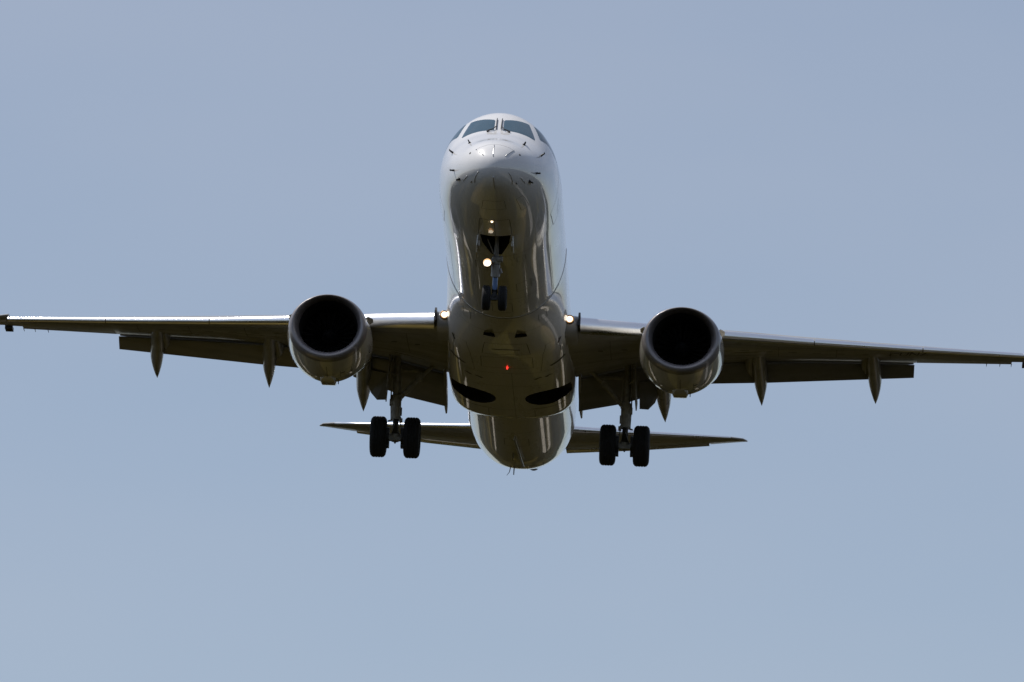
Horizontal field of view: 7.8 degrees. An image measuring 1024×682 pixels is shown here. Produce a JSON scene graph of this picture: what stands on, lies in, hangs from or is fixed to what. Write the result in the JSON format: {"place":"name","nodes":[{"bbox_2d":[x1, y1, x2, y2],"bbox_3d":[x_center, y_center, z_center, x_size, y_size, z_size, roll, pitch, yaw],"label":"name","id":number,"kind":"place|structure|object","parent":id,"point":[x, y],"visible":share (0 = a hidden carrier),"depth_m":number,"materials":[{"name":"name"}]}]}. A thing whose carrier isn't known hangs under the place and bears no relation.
{"place":"outdoors","nodes":[
{"label":"outdoors","id":0,"kind":"place"},
{"bbox_2d":[0,113,1023,474],"bbox_3d":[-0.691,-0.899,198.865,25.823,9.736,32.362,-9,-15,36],"label":"airliner","id":1,"kind":"object","parent":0,"point":[514,349],"visible":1,"depth_m":192.41,"materials":[{"name":"white paint"}]},
{"bbox_2d":[0,0,1023,681],"label":"sky","id":2,"kind":"structure","parent":0,"point":[853,170],"materials":[{"name":"blue"}]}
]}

